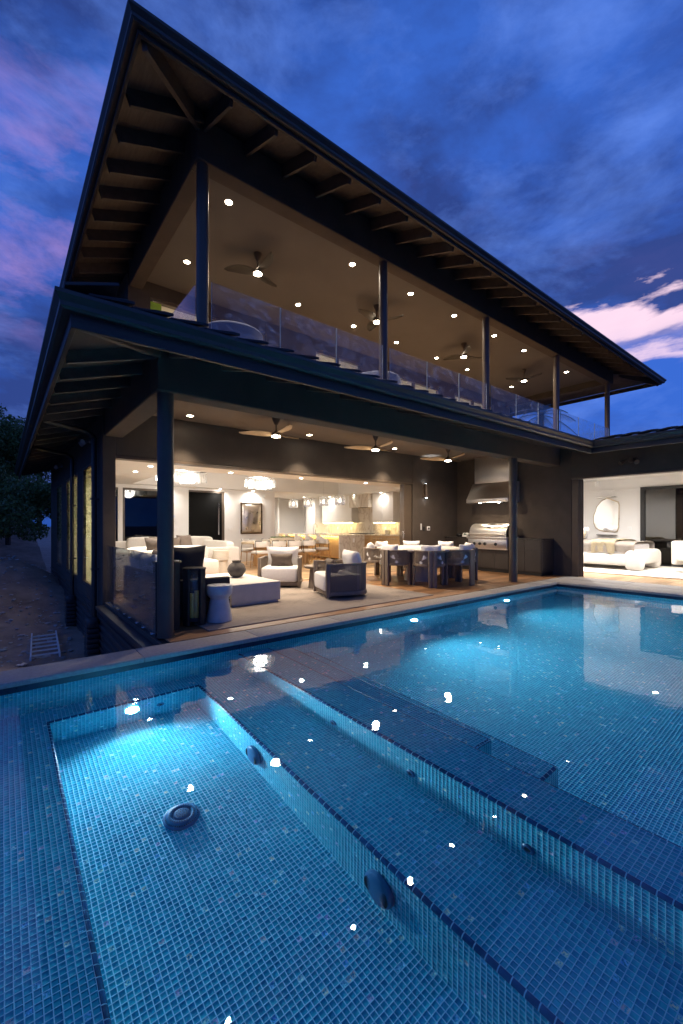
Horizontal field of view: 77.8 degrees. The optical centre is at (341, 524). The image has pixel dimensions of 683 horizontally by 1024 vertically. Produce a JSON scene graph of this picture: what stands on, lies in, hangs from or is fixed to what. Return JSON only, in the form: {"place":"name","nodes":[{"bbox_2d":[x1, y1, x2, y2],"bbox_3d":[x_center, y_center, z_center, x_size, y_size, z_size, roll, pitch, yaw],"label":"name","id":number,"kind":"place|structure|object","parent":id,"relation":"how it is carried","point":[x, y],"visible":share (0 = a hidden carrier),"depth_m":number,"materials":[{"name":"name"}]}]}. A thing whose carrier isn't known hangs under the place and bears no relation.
{"place":"outdoors","nodes":[
{"label":"outdoors","id":0,"kind":"place"},
{"bbox_2d":[0,521,84,671],"bbox_3d":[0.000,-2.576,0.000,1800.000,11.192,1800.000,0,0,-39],"label":"ground","id":1,"kind":"structure","parent":0,"point":[37,553],"depth_m":10.23,"materials":[{"name":"stone"}]},
{"bbox_2d":[0,429,24,488],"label":"tree","id":2,"kind":"object","parent":1,"relation":"on","point":[7,448],"visible":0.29,"depth_m":18.59,"materials":[{"name":"green plant"}]},
{"bbox_2d":[0,403,50,544],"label":"tree","id":3,"kind":"object","parent":1,"relation":"on","point":[11,427],"visible":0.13,"depth_m":19.05,"materials":[{"name":"green plant"}]},
{"bbox_2d":[0,470,50,541],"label":"tree","id":4,"kind":"object","parent":1,"relation":"on","point":[20,504],"visible":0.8,"depth_m":15.57,"materials":[{"name":"green plant"}]},
{"bbox_2d":[0,411,50,527],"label":"tree","id":5,"kind":"object","parent":1,"relation":"on","point":[47,476],"visible":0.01,"depth_m":22.95,"materials":[{"name":"green plant"}]},
{"bbox_2d":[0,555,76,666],"bbox_3d":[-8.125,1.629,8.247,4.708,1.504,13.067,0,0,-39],"label":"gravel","id":6,"kind":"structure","parent":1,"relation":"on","point":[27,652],"depth_m":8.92,"materials":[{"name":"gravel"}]},
{"bbox_2d":[30,630,60,660],"bbox_3d":[-5.497,2.205,7.843,0.424,0.070,1.900,0,0,-36],"label":"ladder","id":7,"kind":"object","parent":6,"relation":"on","point":[57,644],"visible":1,"depth_m":7.70,"materials":[{"name":"metal"}]},
{"bbox_2d":[115,568,564,643],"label":"deck","id":8,"kind":"structure","parent":1,"relation":"on","point":[486,580],"depth_m":8.21,"materials":[{"name":"brown wood"}]},
{"bbox_2d":[107,545,154,635],"bbox_3d":[-3.027,0.835,5.973,0.042,0.990,2.870,0,0,-39],"label":"glass railing","id":9,"kind":"object","parent":8,"relation":"on","point":[124,583],"visible":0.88,"depth_m":5.95,"materials":[{"name":"clear glass"}]},
{"bbox_2d":[152,560,180,631],"bbox_3d":[-2.144,0.855,5.200,0.333,0.830,0.333,0,0,-20],"label":"lantern","id":10,"kind":"object","parent":8,"relation":"on","point":[177,594],"visible":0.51,"depth_m":5.11,"materials":[{"name":"black paint"}]},
{"bbox_2d":[141,552,229,617],"bbox_3d":[-2.570,0.805,6.428,0.920,0.786,2.150,0,0,-39],"label":"outdoor sofa","id":11,"kind":"object","parent":8,"relation":"on","point":[147,559],"visible":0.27,"depth_m":5.77,"materials":[{"name":"fabric"}]},
{"bbox_2d":[174,545,205,579],"bbox_3d":[-2.133,0.550,5.770,0.261,0.535,0.600,0,0,39],"label":"pillow","id":12,"kind":"object","parent":11,"relation":"on","point":[190,556],"visible":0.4,"depth_m":5.73,"materials":[{"name":"grey fabric"}]},
{"bbox_2d":[182,566,205,626],"bbox_3d":[-1.874,0.899,5.391,0.286,0.718,0.286,0,0,-20],"label":"lantern","id":13,"kind":"object","parent":8,"relation":"on","point":[194,606],"visible":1,"depth_m":5.30,"materials":[{"name":"black paint"}]},
{"bbox_2d":[182,581,432,630],"bbox_3d":[-0.885,1.264,7.508,4.160,0.012,2.970,0,0,-39],"label":"rug","id":14,"kind":"object","parent":8,"relation":"on","point":[297,601],"visible":0.52,"depth_m":6.70,"materials":[{"name":"carpet"}]},
{"bbox_2d":[206,583,232,622],"bbox_3d":[-1.608,1.022,5.578,0.336,0.472,0.336,0,0,-39],"label":"stool","id":15,"kind":"object","parent":14,"relation":"on","point":[219,608],"visible":1,"depth_m":5.46,"materials":[{"name":"grey ceramic"}]},
{"bbox_2d":[206,573,279,606],"bbox_3d":[-1.858,1.089,7.363,0.860,0.335,1.660,0,0,-39],"label":"coffee table","id":16,"kind":"object","parent":14,"relation":"on","point":[247,589],"visible":0.58,"depth_m":6.78,"materials":[{"name":"concrete"}]},
{"bbox_2d":[227,560,245,577],"bbox_3d":[-1.847,0.773,7.462,0.320,0.293,0.320,0,0,-39],"label":"vase","id":17,"kind":"object","parent":16,"relation":"on","point":[236,568],"visible":1,"depth_m":7.36,"materials":[{"name":"ceramic"}]},
{"bbox_2d":[258,546,302,586],"bbox_3d":[-1.251,0.863,8.862,0.856,0.814,0.844,0,0,0],"label":"lounge chair","id":18,"kind":"object","parent":14,"relation":"on","point":[287,576],"visible":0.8,"depth_m":8.49,"materials":[{"name":"fabric"}]},
{"bbox_2d":[271,554,292,565],"bbox_3d":[-1.238,0.725,8.782,0.460,0.269,0.186,0,0,0],"label":"pillow","id":19,"kind":"object","parent":18,"relation":"on","point":[281,559],"visible":0.96,"depth_m":8.72,"materials":[{"name":"brown fabric"}]},
{"bbox_2d":[304,564,323,588],"bbox_3d":[-0.536,1.040,8.511,0.440,0.460,0.440,0,0,-39],"label":"side table","id":20,"kind":"object","parent":14,"relation":"on","point":[310,567],"visible":0.44,"depth_m":8.42,"materials":[{"name":"beige wood"}]},
{"bbox_2d":[313,549,366,598],"bbox_3d":[-0.010,0.863,7.664,0.844,0.814,0.856,0,0,-19],"label":"lounge chair","id":21,"kind":"object","parent":14,"relation":"on","point":[346,577],"visible":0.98,"depth_m":7.31,"materials":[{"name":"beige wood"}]},
{"bbox_2d":[325,558,336,563],"bbox_3d":[-0.175,0.735,7.674,0.183,0.250,0.440,0,0,-19],"label":"pillow","id":22,"kind":"object","parent":21,"relation":"on","point":[329,561],"visible":0.4,"depth_m":7.54,"materials":[{"name":"brown fabric"}]},
{"bbox_2d":[363,542,381,577],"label":"dining chair","id":23,"kind":"object","parent":8,"relation":"on","point":[371,552],"visible":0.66,"depth_m":9.58,"materials":[{"name":"fabric"}]},
{"bbox_2d":[374,541,401,575],"bbox_3d":[1.097,0.837,10.516,0.605,0.866,0.666,0,0,44],"label":"dining chair","id":24,"kind":"object","parent":8,"relation":"on","point":[377,565],"visible":0.16,"depth_m":10.60,"materials":[{"name":"fabric"}]},
{"bbox_2d":[379,544,411,585],"bbox_3d":[1.113,0.837,9.084,0.666,0.866,0.605,0,0,44],"label":"dining chair","id":25,"kind":"object","parent":8,"relation":"on","point":[391,555],"visible":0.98,"depth_m":8.86,"materials":[{"name":"beige wood"}]},
{"bbox_2d":[402,541,419,575],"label":"dining chair","id":26,"kind":"object","parent":8,"relation":"on","point":[411,542],"visible":0.09,"depth_m":10.88,"materials":[{"name":"fabric"}]},
{"bbox_2d":[377,545,458,581],"bbox_3d":[1.821,0.895,9.808,2.000,0.750,2.000,0,0,-39],"label":"dining table","id":27,"kind":"object","parent":8,"relation":"on","point":[421,574],"visible":0.3,"depth_m":9.48,"materials":[{"name":"concrete"}]},
{"bbox_2d":[412,545,444,587],"bbox_3d":[1.833,0.837,8.796,0.666,0.866,0.605,0,0,-1],"label":"dining chair","id":28,"kind":"object","parent":8,"relation":"on","point":[431,558],"visible":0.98,"depth_m":8.58,"materials":[{"name":"fabric"}]},
{"bbox_2d":[438,541,455,546],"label":"dining chair","id":29,"kind":"object","parent":8,"relation":"on","point":[442,543],"visible":0.16,"depth_m":10.55,"materials":[{"name":"fabric"}]},
{"bbox_2d":[444,544,474,585],"bbox_3d":[2.545,0.837,9.101,0.605,0.866,0.666,0,0,44],"label":"dining chair","id":30,"kind":"object","parent":8,"relation":"on","point":[463,555],"visible":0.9,"depth_m":8.87,"materials":[{"name":"wood"}]},
{"bbox_2d":[448,542,477,580],"bbox_3d":[2.833,0.837,9.820,0.605,0.866,0.666,0,0,-1],"label":"dining chair","id":31,"kind":"object","parent":8,"relation":"on","point":[451,571],"visible":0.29,"depth_m":9.75,"materials":[{"name":"wood"}]},
{"bbox_2d":[445,536,553,575],"bbox_3d":[4.261,0.807,11.774,0.632,0.925,2.940,0,0,-39],"label":"outdoor kitchen counter","id":32,"kind":"object","parent":8,"relation":"on","point":[535,556],"visible":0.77,"depth_m":10.82,"materials":[{"name":"black paint"}]},
{"bbox_2d":[445,538,455,545],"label":"door","id":33,"kind":"structure","parent":32,"relation":"in","point":[446,539],"depth_m":12.53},
{"bbox_2d":[456,538,467,565],"bbox_3d":[3.497,0.780,12.258,0.019,0.780,0.404,0,0,-39],"label":"door","id":34,"kind":"structure","parent":32,"relation":"in","point":[462,541],"depth_m":12.30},
{"bbox_2d":[478,549,480,566],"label":"door","id":35,"kind":"structure","parent":32,"relation":"in","point":[479,550],"depth_m":11.80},
{"bbox_2d":[481,549,493,567],"bbox_3d":[4.010,0.925,11.617,0.019,0.490,0.404,0,0,-39],"label":"door","id":36,"kind":"structure","parent":32,"relation":"in","point":[487,556],"depth_m":11.61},
{"bbox_2d":[466,524,518,549],"bbox_3d":[4.176,0.312,11.737,0.652,0.705,1.250,0,0,-39],"label":"grill","id":37,"kind":"object","parent":32,"relation":"in","point":[489,536],"visible":0.89,"depth_m":11.50,"materials":[{"name":"metal"}]},
{"bbox_2d":[494,550,507,568],"bbox_3d":[4.264,0.925,11.299,0.019,0.490,0.399,0,0,-39],"label":"door","id":38,"kind":"structure","parent":32,"relation":"in","point":[500,557],"depth_m":11.31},
{"bbox_2d":[517,550,524,570],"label":"door","id":39,"kind":"structure","parent":32,"relation":"in","point":[520,553],"depth_m":10.85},
{"bbox_2d":[525,551,540,571],"bbox_3d":[4.800,0.910,10.630,0.019,0.520,0.414,0,0,-39],"label":"door","id":40,"kind":"structure","parent":32,"relation":"in","point":[532,558],"depth_m":10.60,"materials":[{"name":"wood"}]},
{"bbox_2d":[0,584,682,695],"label":"pool basin","id":41,"kind":"object","parent":1,"relation":"in","point":[98,673],"visible":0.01,"depth_m":4.82,"materials":[{"name":"stone"}]},
{"bbox_2d":[0,587,682,1023],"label":"pool water","id":42,"kind":"structure","parent":41,"relation":"in","point":[470,813],"depth_m":1.91,"materials":[{"name":"liquid"}]},
{"bbox_2d":[0,576,682,689],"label":"coping","id":43,"kind":"object","parent":41,"relation":"on","point":[38,673],"visible":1,"depth_m":5.00,"materials":[{"name":"stone"}]},
{"bbox_2d":[14,0,682,656],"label":"house","id":44,"kind":"structure","parent":1,"relation":"on","point":[190,138],"depth_m":7.98,"materials":[{"name":"brown metal"}]},
{"bbox_2d":[56,484,61,566],"bbox_3d":[-8.310,0.010,12.497,0.049,2.360,1.500,0,0,-39],"label":"window","id":45,"kind":"structure","parent":44,"relation":"in","point":[59,488],"depth_m":12.43,"materials":[{"name":"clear glass"}]},
{"bbox_2d":[66,472,77,578],"bbox_3d":[-6.498,0.010,10.233,0.049,2.360,2.100,0,0,-39],"label":"window","id":46,"kind":"structure","parent":44,"relation":"in","point":[75,475],"depth_m":9.83,"materials":[{"name":"clear glass"}]},
{"bbox_2d":[78,437,90,446],"bbox_3d":[-4.750,-1.550,7.854,0.197,0.169,0.410,0,0,-39],"label":"flood light","id":47,"kind":"object","parent":44,"relation":"attached to","point":[82,442],"visible":0.89,"depth_m":7.76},
{"bbox_2d":[83,463,90,587],"bbox_3d":[-4.964,0.010,8.323,0.059,2.360,1.200,0,0,-39],"label":"window","id":48,"kind":"structure","parent":44,"relation":"in","point":[86,470],"depth_m":8.62,"materials":[{"name":"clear glass"}]},
{"bbox_2d":[116,487,156,540],"bbox_3d":[-6.377,0.090,12.354,2.420,2.360,0.100,0,0,-39],"label":"window","id":49,"kind":"structure","parent":44,"relation":"in","point":[139,504],"depth_m":12.61,"materials":[{"name":"blue glass"}]},
{"bbox_2d":[150,301,160,310],"bbox_3d":[-3.953,-4.580,9.020,0.220,0.300,0.015,0,0,-39],"label":"masking tape","id":50,"kind":"object","parent":44,"relation":"attached to","point":[155,306],"visible":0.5,"depth_m":9.01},
{"bbox_2d":[174,470,205,479],"bbox_3d":[-3.984,-1.353,10.580,1.228,0.615,0.832,0,0,-39],"label":"chandelier","id":51,"kind":"object","parent":44,"relation":"hanging from","point":[184,471],"visible":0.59,"depth_m":10.60,"materials":[{"name":"white glass"}]},
{"bbox_2d":[189,490,223,540],"bbox_3d":[-4.427,0.075,13.886,1.200,2.390,0.105,0,0,-39],"label":"door","id":52,"kind":"structure","parent":44,"relation":"in","point":[206,508],"depth_m":13.88,"materials":[{"name":"wood"}]},
{"bbox_2d":[150,297,264,345],"bbox_3d":[-3.029,-3.550,9.859,2.730,2.560,0.120,0,0,-39],"label":"window","id":53,"kind":"structure","parent":44,"relation":"in","point":[165,304],"depth_m":9.37,"materials":[{"name":"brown glass"}]},
{"bbox_2d":[224,199,233,205],"bbox_3d":[-1.788,-5.114,6.715,0.150,0.007,0.150,0,0,-39],"label":"ceiling light","id":54,"kind":"object","parent":44,"relation":"attached to","point":[229,202],"visible":1,"depth_m":6.72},
{"bbox_2d":[209,320,262,339],"bbox_3d":[-1.764,-2.760,6.911,0.990,0.780,0.825,0,0,-29],"label":"tub chair","id":55,"kind":"object","parent":44,"relation":"on","point":[246,331],"visible":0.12,"depth_m":6.54,"materials":[{"name":"white"}]},
{"bbox_2d":[224,251,276,286],"bbox_3d":[-1.520,-4.923,8.119,1.082,0.393,0.961,0,0,26],"label":"ceiling fan","id":56,"kind":"object","parent":44,"relation":"hanging from","point":[266,262],"visible":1,"depth_m":7.95,"materials":[{"name":"wood"}]},
{"bbox_2d":[240,503,261,533],"bbox_3d":[-3.122,-0.230,14.784,0.820,1.080,0.113,0,0,-39],"label":"framed picture","id":57,"kind":"object","parent":44,"relation":"attached to","point":[250,518],"visible":1,"depth_m":14.73,"materials":[{"name":"brown metal"}]},
{"bbox_2d":[246,477,273,485],"bbox_3d":[-2.321,-1.333,12.103,0.907,0.614,0.672,0,0,-39],"label":"chandelier","id":58,"kind":"object","parent":44,"relation":"hanging from","point":[260,478],"visible":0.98,"depth_m":11.99,"materials":[{"name":"white glass"}]},
{"bbox_2d":[239,417,298,438],"bbox_3d":[-1.107,-1.774,7.828,1.186,0.353,1.048,0,0,31],"label":"ceiling fan","id":59,"kind":"object","parent":44,"relation":"hanging from","point":[276,433],"visible":0.97,"depth_m":7.66,"materials":[{"name":"wood"}]},
{"bbox_2d":[344,435,392,450],"bbox_3d":[0.825,-1.774,9.229,1.186,0.353,1.048,0,0,36],"label":"ceiling fan","id":60,"kind":"object","parent":44,"relation":"hanging from","point":[375,447],"visible":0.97,"depth_m":9.09,"materials":[{"name":"wood"}]},
{"bbox_2d":[358,304,403,330],"bbox_3d":[0.794,-4.923,10.033,1.082,0.393,0.961,0,0,-14],"label":"ceiling fan","id":61,"kind":"object","parent":44,"relation":"hanging from","point":[373,319],"visible":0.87,"depth_m":9.83,"materials":[{"name":"wood"}]},
{"bbox_2d":[361,371,400,383],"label":"tub chair","id":62,"kind":"object","parent":44,"relation":"on","point":[395,376],"visible":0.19,"depth_m":8.67,"materials":[{"name":"white fabric"}]},
{"bbox_2d":[399,485,400,544],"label":"sliding door","id":63,"kind":"structure","parent":44,"relation":"in","point":[400,485],"depth_m":11.82,"materials":[{"name":"brown metal"}]},
{"bbox_2d":[400,484,401,544],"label":"sliding door","id":64,"kind":"structure","parent":44,"relation":"in","point":[401,484],"depth_m":11.77,"materials":[{"name":"brown metal"}]},
{"bbox_2d":[402,484,402,544],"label":"sliding door","id":65,"kind":"structure","parent":44,"relation":"in","point":[402,484],"depth_m":11.71,"materials":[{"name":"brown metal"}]},
{"bbox_2d":[211,282,602,438],"bbox_3d":[2.529,-2.800,11.630,14.342,1.020,3.800,0,0,-39],"label":"glass railing","id":66,"kind":"object","parent":44,"relation":"on","point":[389,370],"visible":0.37,"depth_m":7.92,"materials":[{"name":"silver glass"}]},
{"bbox_2d":[403,484,411,570],"bbox_3d":[1.822,0.067,11.752,0.330,2.394,0.034,0,0,-39],"label":"sliding door","id":67,"kind":"structure","parent":44,"relation":"in","point":[407,488],"depth_m":11.74,"materials":[{"name":"brown metal"}]},
{"bbox_2d":[399,376,439,393],"bbox_3d":[2.428,-3.550,14.226,2.570,2.560,0.120,0,0,-39],"label":"window","id":68,"kind":"structure","parent":44,"relation":"in","point":[412,382],"depth_m":14.35,"materials":[{"name":"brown glass"}]},
{"bbox_2d":[422,484,427,497],"bbox_3d":[2.405,-0.970,12.087,0.150,0.406,0.130,0,0,-39],"label":"wall sconce","id":69,"kind":"object","parent":44,"relation":"attached to","point":[425,491],"depth_m":12.04,"materials":[{"name":"silver metal"}]},
{"bbox_2d":[420,449,464,461],"bbox_3d":[2.775,-1.774,10.734,1.186,0.353,1.048,0,0,41],"label":"ceiling fan","id":70,"kind":"object","parent":44,"relation":"hanging from","point":[448,459],"visible":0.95,"depth_m":10.62,"materials":[{"name":"wood"}]},
{"bbox_2d":[443,343,480,359],"bbox_3d":[3.341,-4.923,12.043,0.961,0.393,1.082,0,0,36],"label":"ceiling fan","id":71,"kind":"object","parent":44,"relation":"hanging from","point":[467,350],"visible":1,"depth_m":11.96,"materials":[{"name":"wood"}]},
{"bbox_2d":[455,394,491,409],"bbox_3d":[5.056,-3.550,16.329,2.500,2.560,0.120,0,0,-39],"label":"window","id":72,"kind":"structure","parent":44,"relation":"in","point":[473,401],"depth_m":16.26,"materials":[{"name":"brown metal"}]},
{"bbox_2d":[466,456,518,503],"bbox_3d":[4.218,-1.280,11.854,0.600,1.340,1.280,0,0,-39],"label":"range hood","id":73,"kind":"object","parent":44,"relation":"attached to","point":[490,485],"visible":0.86,"depth_m":11.82,"materials":[{"name":"metal"}]},
{"bbox_2d":[506,369,541,384],"bbox_3d":[5.877,-4.923,13.951,0.961,0.393,1.082,0,0,-4],"label":"ceiling fan","id":74,"kind":"object","parent":44,"relation":"hanging from","point":[523,381],"visible":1,"depth_m":13.91,"materials":[{"name":"wood"}]},
{"bbox_2d":[572,479,578,576],"bbox_3d":[5.763,0.074,10.443,0.042,2.388,0.145,0,0,-39],"label":"sliding door","id":75,"kind":"structure","parent":44,"relation":"in","point":[575,483],"depth_m":10.42,"materials":[{"name":"brown metal"}]},
{"bbox_2d":[579,479,579,576],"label":"sliding door","id":76,"kind":"structure","parent":44,"relation":"in","point":[579,479],"depth_m":10.39,"materials":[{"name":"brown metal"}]},
{"bbox_2d":[580,479,581,576],"bbox_3d":[5.848,0.074,10.486,0.036,2.388,0.185,0,0,-39],"label":"sliding door","id":77,"kind":"structure","parent":44,"relation":"in","point":[580,479],"depth_m":10.41,"materials":[{"name":"brown metal"}]},
{"bbox_2d":[582,480,583,575],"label":"sliding door","id":78,"kind":"structure","parent":44,"relation":"in","point":[582,480],"depth_m":10.43,"materials":[{"name":"brown metal"}]},
{"bbox_2d":[593,498,619,532],"bbox_3d":[8.749,-0.324,14.001,0.038,1.149,0.790,0,0,-39],"label":"mirror","id":79,"kind":"object","parent":44,"relation":"attached to","point":[606,516],"visible":0.98,"depth_m":13.95,"materials":[{"name":"silver metal"}]},
{"bbox_2d":[618,458,638,465],"bbox_3d":[6.410,-1.421,9.434,0.197,0.169,0.410,0,0,-39],"label":"flood light","id":80,"kind":"object","parent":44,"relation":"attached to","point":[629,460],"visible":1,"depth_m":9.47,"materials":[{"name":"brown metal"}]},
{"bbox_2d":[640,485,682,566],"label":"window","id":81,"kind":"structure","parent":44,"relation":"in","point":[661,507],"depth_m":12.82,"materials":[{"name":"glass"}]},
{"bbox_2d":[519,401,577,435],"bbox_3d":[10.637,-1.986,22.422,3.603,8.925,3.576,0,0,-39],"label":"palm tree","id":82,"kind":"object","parent":1,"relation":"on","point":[542,415],"visible":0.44,"depth_m":22.34,"materials":[{"name":"green plant"}]},
{"bbox_2d":[213,550,228,572],"bbox_3d":[-3.185,0.967,11.181,0.410,0.607,0.410,0,0,-39],"label":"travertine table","id":83,"kind":"object","parent":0,"point":[221,557],"visible":0.68,"depth_m":11.02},
{"bbox_2d":[270,536,293,540],"bbox_3d":[-1.923,0.439,13.766,0.850,0.148,0.200,0,0,-39],"label":"planter","id":84,"kind":"object","parent":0,"point":[280,538],"visible":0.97,"depth_m":13.66,"materials":[{"name":"wood"}]},
{"bbox_2d":[241,556,396,578],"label":"interior floor","id":85,"kind":"structure","parent":0,"point":[253,570],"depth_m":12.36,"materials":[{"name":"brown wood"}]},
{"bbox_2d":[127,545,218,573],"bbox_3d":[-3.906,0.875,9.842,1.900,0.750,0.950,0,0,-39],"label":"cream bench","id":86,"kind":"object","parent":85,"relation":"on","point":[211,565],"visible":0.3,"depth_m":9.96,"materials":[{"name":"fabric"}]},
{"bbox_2d":[144,538,156,550],"bbox_3d":[-4.070,0.530,9.487,0.620,0.502,0.287,0,0,-9],"label":"pillow","id":87,"kind":"object","parent":86,"relation":"on","point":[151,543],"visible":0.23,"depth_m":9.35,"materials":[{"name":"brown fabric"}]},
{"bbox_2d":[116,536,238,565],"bbox_3d":[-4.903,0.782,11.791,3.379,0.876,2.560,0,0,-39],"label":"sectional sofa","id":88,"kind":"object","parent":85,"relation":"on","point":[210,543],"visible":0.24,"depth_m":12.04,"materials":[{"name":"beige fabric"}]},
{"bbox_2d":[174,537,179,545],"bbox_3d":[-4.852,0.570,12.064,0.500,0.437,0.253,0,0,-24],"label":"pillow","id":89,"kind":"object","parent":88,"relation":"on","point":[177,541],"visible":0.23,"depth_m":12.08,"materials":[{"name":"beige fabric"}]},
{"bbox_2d":[176,535,191,544],"bbox_3d":[-4.626,0.510,12.501,0.253,0.437,0.500,0,0,33],"label":"pillow","id":90,"kind":"object","parent":88,"relation":"on","point":[185,540],"visible":0.62,"depth_m":12.44,"materials":[{"name":"beige fabric"}]},
{"bbox_2d":[241,539,255,564],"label":"indoor dining chair","id":91,"kind":"object","parent":85,"relation":"on","point":[247,550],"visible":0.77,"depth_m":13.76,"materials":[{"name":"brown wood"}]},
{"bbox_2d":[250,541,269,568],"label":"indoor dining chair","id":92,"kind":"object","parent":85,"relation":"on","point":[261,544],"visible":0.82,"depth_m":12.29,"materials":[{"name":"beige fabric"}]},
{"bbox_2d":[271,540,285,546],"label":"indoor dining chair","id":93,"kind":"object","parent":85,"relation":"on","point":[278,543],"visible":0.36,"depth_m":12.56,"materials":[{"name":"beige fabric"}]},
{"bbox_2d":[241,540,318,565],"bbox_3d":[-1.931,0.892,13.696,2.700,0.755,1.040,0,0,-39],"label":"indoor dining table","id":94,"kind":"object","parent":85,"relation":"on","point":[261,555],"visible":0.42,"depth_m":13.11,"materials":[{"name":"brown wood"}]},
{"bbox_2d":[287,540,302,563],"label":"indoor dining chair","id":95,"kind":"object","parent":85,"relation":"on","point":[293,543],"visible":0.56,"depth_m":12.90,"materials":[{"name":"fabric"}]},
{"bbox_2d":[298,540,316,560],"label":"indoor dining chair","id":96,"kind":"object","parent":85,"relation":"on","point":[308,543],"visible":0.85,"depth_m":13.24,"materials":[{"name":"fabric"}]},
{"bbox_2d":[305,535,318,560],"bbox_3d":[-1.101,0.810,15.321,0.441,0.921,0.492,0,0,-39],"label":"bar stool","id":97,"kind":"object","parent":85,"relation":"on","point":[307,537],"visible":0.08,"depth_m":15.13,"materials":[{"name":"beige fabric"}]},
{"bbox_2d":[311,538,329,561],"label":"indoor dining chair","id":98,"kind":"object","parent":85,"relation":"on","point":[323,548],"visible":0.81,"depth_m":14.36,"materials":[{"name":"brown wood"}]},
{"bbox_2d":[314,535,330,559],"bbox_3d":[-0.663,0.810,14.775,0.441,0.921,0.492,0,0,-39],"label":"bar stool","id":99,"kind":"object","parent":85,"relation":"on","point":[322,540],"visible":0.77,"depth_m":14.60,"materials":[{"name":"beige fabric"}]},
{"bbox_2d":[306,492,399,546],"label":"kitchen cabinets","id":100,"kind":"object","parent":85,"relation":"on","point":[371,517],"visible":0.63,"depth_m":16.85,"materials":[{"name":"white paint"}]},
{"bbox_2d":[278,533,364,561],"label":"kitchen island","id":101,"kind":"structure","parent":0,"point":[339,543],"depth_m":15.07,"materials":[{"name":"stone"}]},
{"bbox_2d":[315,349,361,372],"bbox_3d":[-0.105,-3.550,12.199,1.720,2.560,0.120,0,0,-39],"label":"sofa","id":102,"kind":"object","parent":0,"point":[319,352],"depth_m":12.16,"materials":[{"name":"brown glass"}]},
{"bbox_2d":[0,0,682,526],"label":"sky","id":103,"kind":"structure","parent":0,"point":[548,134],"materials":[{"name":"blue"}]},
{"bbox_2d":[562,572,682,585],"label":"bedroom floor","id":104,"kind":"structure","parent":0,"point":[662,581],"depth_m":10.06,"materials":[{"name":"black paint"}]},
{"bbox_2d":[584,563,682,579],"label":"shag rug","id":105,"kind":"object","parent":104,"relation":"on","point":[668,572],"visible":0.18,"depth_m":11.29,"materials":[{"name":"carpet"}]},
{"bbox_2d":[584,543,660,570],"bbox_3d":[7.928,0.580,12.723,1.780,1.320,2.360,0,0,-39],"label":"bed","id":106,"kind":"object","parent":105,"relation":"on","point":[641,556],"visible":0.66,"depth_m":11.79,"materials":[{"name":"beige fabric"}]},
{"bbox_2d":[584,539,653,552],"bbox_3d":[8.007,0.615,12.639,1.723,0.321,1.770,0,0,-39],"label":"duvet","id":107,"kind":"object","parent":106,"relation":"on","point":[624,546],"visible":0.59,"depth_m":11.94,"materials":[{"name":"beige fabric"}]},
{"bbox_2d":[591,538,635,552],"bbox_3d":[8.080,0.598,12.550,1.775,0.395,0.600,0,0,-39],"label":"throw blanket","id":108,"kind":"object","parent":107,"relation":"on","point":[609,543],"visible":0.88,"depth_m":12.06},
{"bbox_2d":[671,541,682,564],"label":"bedroom armchair","id":109,"kind":"object","parent":105,"relation":"on","point":[676,552],"visible":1,"depth_m":11.04,"materials":[{"name":"beige fabric"}]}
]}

